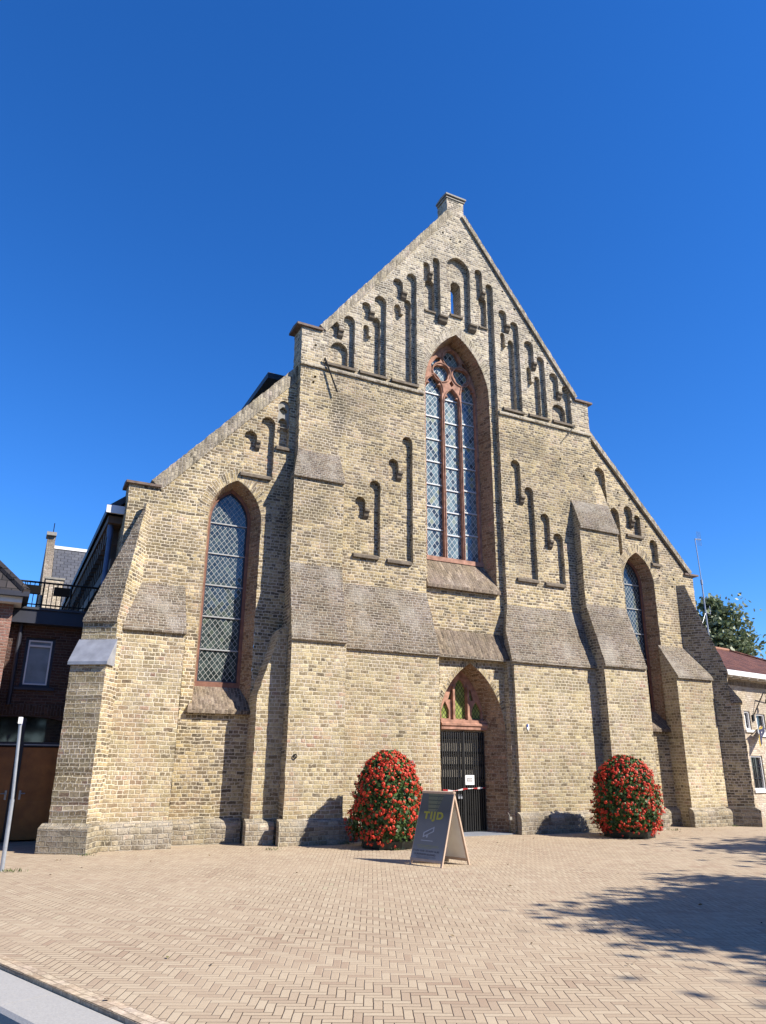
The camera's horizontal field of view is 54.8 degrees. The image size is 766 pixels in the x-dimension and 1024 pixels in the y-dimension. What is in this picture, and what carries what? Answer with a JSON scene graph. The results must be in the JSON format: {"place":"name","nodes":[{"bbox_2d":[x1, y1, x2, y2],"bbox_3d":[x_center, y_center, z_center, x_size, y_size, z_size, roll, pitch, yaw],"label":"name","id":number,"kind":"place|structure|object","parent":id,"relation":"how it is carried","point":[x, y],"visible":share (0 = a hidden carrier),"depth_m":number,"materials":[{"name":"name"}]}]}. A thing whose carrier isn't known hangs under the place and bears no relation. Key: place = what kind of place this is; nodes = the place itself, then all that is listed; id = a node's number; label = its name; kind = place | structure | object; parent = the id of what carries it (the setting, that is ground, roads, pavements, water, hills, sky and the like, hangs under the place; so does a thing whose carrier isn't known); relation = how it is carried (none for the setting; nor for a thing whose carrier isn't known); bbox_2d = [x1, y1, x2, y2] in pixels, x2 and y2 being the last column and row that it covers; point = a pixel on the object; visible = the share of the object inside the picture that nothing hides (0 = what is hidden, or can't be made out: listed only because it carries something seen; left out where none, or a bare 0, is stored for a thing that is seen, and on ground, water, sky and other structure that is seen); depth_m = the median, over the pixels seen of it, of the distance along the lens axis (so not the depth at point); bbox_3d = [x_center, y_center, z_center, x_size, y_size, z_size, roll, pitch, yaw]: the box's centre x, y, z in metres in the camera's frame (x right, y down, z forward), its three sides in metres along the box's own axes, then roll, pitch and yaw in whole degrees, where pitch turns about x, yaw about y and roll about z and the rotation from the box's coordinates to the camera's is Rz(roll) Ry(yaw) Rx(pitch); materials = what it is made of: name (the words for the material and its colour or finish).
{"place":"outdoors","nodes":[
{"label":"outdoors","id":0,"kind":"place"},
{"bbox_2d":[0,965,137,1023],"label":"road","id":1,"kind":"structure","parent":0,"point":[109,1014],"depth_m":5.21,"materials":[{"name":"grey asphalt"}]},
{"bbox_2d":[0,970,122,1023],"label":"kerb","id":2,"kind":"structure","parent":1,"relation":"on","point":[22,1001],"depth_m":5.01,"materials":[{"name":"concrete"}]},
{"bbox_2d":[0,818,765,1023],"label":"paved square","id":3,"kind":"structure","parent":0,"point":[319,937],"depth_m":7.35,"materials":[{"name":"brick"}]},
{"bbox_2d":[0,717,23,871],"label":"street sign post","id":4,"kind":"object","parent":3,"relation":"on","point":[8,823],"visible":0.96,"depth_m":11.32,"materials":[{"name":"metal"}]},
{"bbox_2d":[0,560,99,841],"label":"dark brick house","id":5,"kind":"structure","parent":3,"relation":"on","point":[38,645],"depth_m":15.95,"materials":[{"name":"brown brick"}]},
{"bbox_2d":[0,747,15,840],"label":"door","id":6,"kind":"structure","parent":5,"relation":"in","point":[7,754],"depth_m":15.46,"materials":[{"name":"wood"}]},
{"bbox_2d":[25,581,40,594],"bbox_3d":[-7.786,1.662,16.432,0.340,0.306,0.165,10,-21,-25],"label":"railing planter","id":7,"kind":"object","parent":5,"relation":"hanging from","point":[35,589],"visible":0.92,"depth_m":16.38,"materials":[{"name":"black metal"}]},
{"bbox_2d":[9,747,58,839],"bbox_3d":[-7.353,5.934,15.614,0.720,1.820,0.112,10,-21,-25],"label":"door","id":8,"kind":"structure","parent":5,"relation":"in","point":[32,805],"depth_m":15.61,"materials":[{"name":"wood"}]},
{"bbox_2d":[13,637,55,690],"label":"window","id":9,"kind":"structure","parent":5,"relation":"in","point":[39,652],"depth_m":16.30,"materials":[{"name":"glass"}]},
{"bbox_2d":[53,584,70,597],"bbox_3d":[-7.241,1.755,16.691,0.340,0.306,0.165,10,-21,-25],"label":"railing planter","id":10,"kind":"object","parent":5,"relation":"hanging from","point":[61,592],"visible":1,"depth_m":16.62,"materials":[{"name":"black metal"}]},
{"bbox_2d":[0,954,171,1023],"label":"paving border","id":11,"kind":"object","parent":3,"relation":"on","point":[134,1014],"depth_m":5.23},
{"bbox_2d":[35,523,198,625],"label":"stone gable house","id":12,"kind":"structure","parent":3,"relation":"on","point":[61,565],"depth_m":33.09,"materials":[{"name":"grey brick"}]},
{"bbox_2d":[0,824,748,871],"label":"weeds","id":13,"kind":"object","parent":3,"relation":"on","point":[10,870],"visible":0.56,"depth_m":13.90,"materials":[{"name":"plant"}]},
{"bbox_2d":[343,749,422,849],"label":"flower tower","id":14,"kind":"structure","parent":3,"relation":"on","point":[386,806],"depth_m":14.44,"materials":[{"name":"red plant"}]},
{"bbox_2d":[35,192,762,854],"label":"brick church","id":15,"kind":"structure","parent":3,"relation":"on","point":[387,512],"depth_m":18.62,"materials":[{"name":"brick"}]},
{"bbox_2d":[187,490,250,714],"bbox_3d":[-3.574,1.883,16.814,1.390,5.260,0.580,10,-21,-25],"label":"lancet window","id":16,"kind":"structure","parent":15,"relation":"in","point":[217,690],"depth_m":16.94,"materials":[{"name":"grey glass"}]},
{"bbox_2d":[425,345,483,566],"bbox_3d":[1.967,-1.926,21.372,2.250,7.200,0.200,10,-21,-25],"label":"great window","id":17,"kind":"structure","parent":15,"relation":"in","point":[453,506],"depth_m":21.25,"materials":[{"name":"grey glass"}]},
{"bbox_2d":[443,787,484,790],"bbox_3d":[2.007,6.791,18.100,1.260,0.092,0.012,10,-21,-25],"label":"barrier tape","id":18,"kind":"object","parent":15,"relation":"attached to","point":[464,789],"visible":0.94,"depth_m":18.09,"materials":[{"name":"white plastic"}]},
{"bbox_2d":[465,775,473,784],"bbox_3d":[2.136,6.616,18.245,0.280,0.225,0.012,10,-21,-25],"label":"paper notice","id":19,"kind":"object","parent":15,"relation":"attached to","point":[469,779],"visible":1,"depth_m":18.24,"materials":[{"name":"white paper"}]},
{"bbox_2d":[440,670,514,836],"bbox_3d":[2.105,5.862,18.180,1.920,4.000,0.900,10,-21,-25],"label":"doorway","id":20,"kind":"structure","parent":15,"relation":"in","point":[462,727],"depth_m":18.40,"materials":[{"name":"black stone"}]},
{"bbox_2d":[623,560,670,731],"bbox_3d":[7.708,3.868,22.158,1.390,5.230,0.580,10,-21,-25],"label":"lancet window","id":21,"kind":"structure","parent":15,"relation":"in","point":[632,582],"depth_m":22.71,"materials":[{"name":"grey glass"}]},
{"bbox_2d":[409,790,469,867],"bbox_3d":[0.941,5.289,12.395,0.700,1.144,0.729,17,-25,-40],"label":"sandwich board","id":22,"kind":"object","parent":3,"relation":"on","point":[439,837],"visible":1,"depth_m":12.30,"materials":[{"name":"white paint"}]},
{"bbox_2d":[589,754,665,838],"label":"flower tower","id":23,"kind":"structure","parent":3,"relation":"on","point":[627,801],"depth_m":17.05,"materials":[{"name":"red plant"}]},
{"bbox_2d":[695,592,765,658],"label":"garden tree","id":24,"kind":"object","parent":3,"relation":"on","point":[724,628],"visible":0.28,"depth_m":46.24,"materials":[{"name":"green plant"}]},
{"bbox_2d":[716,647,765,817],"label":"tan brick house","id":25,"kind":"structure","parent":3,"relation":"on","point":[746,676],"depth_m":25.17,"materials":[{"name":"beige brick"}]},
{"bbox_2d":[694,531,710,635],"bbox_3d":[13.441,3.159,31.251,1.514,5.140,0.159,17,-25,-40],"label":"antenna mast","id":26,"kind":"object","parent":25,"relation":"on","point":[701,580],"visible":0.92,"depth_m":31.32,"materials":[{"name":"metal"}]},
{"bbox_2d":[744,711,754,732],"bbox_3d":[12.310,7.088,24.975,0.518,0.690,0.233,10,-21,-25],"label":"window","id":27,"kind":"structure","parent":25,"relation":"in","point":[746,715],"depth_m":25.07,"materials":[{"name":"white paint"}]},
{"bbox_2d":[750,755,765,792],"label":"window","id":28,"kind":"structure","parent":25,"relation":"in","point":[759,782],"depth_m":24.66,"materials":[{"name":"white paint"}]},
{"bbox_2d":[751,692,765,720],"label":"wall lamp","id":29,"kind":"object","parent":25,"relation":"attached to","point":[753,717],"visible":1,"depth_m":25.31,"materials":[{"name":"black metal"}]},
{"bbox_2d":[755,714,765,736],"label":"window","id":30,"kind":"structure","parent":25,"relation":"in","point":[759,717],"depth_m":25.57,"materials":[{"name":"white paint"}]},
{"bbox_2d":[759,726,764,745],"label":"flag","id":31,"kind":"object","parent":25,"relation":"attached to","point":[761,731],"visible":1,"depth_m":24.71,"materials":[{"name":"yellow fabric"}]},
{"bbox_2d":[0,0,765,658],"label":"sky","id":32,"kind":"structure","parent":0,"point":[185,184],"materials":[{"name":"blue"}]}
]}

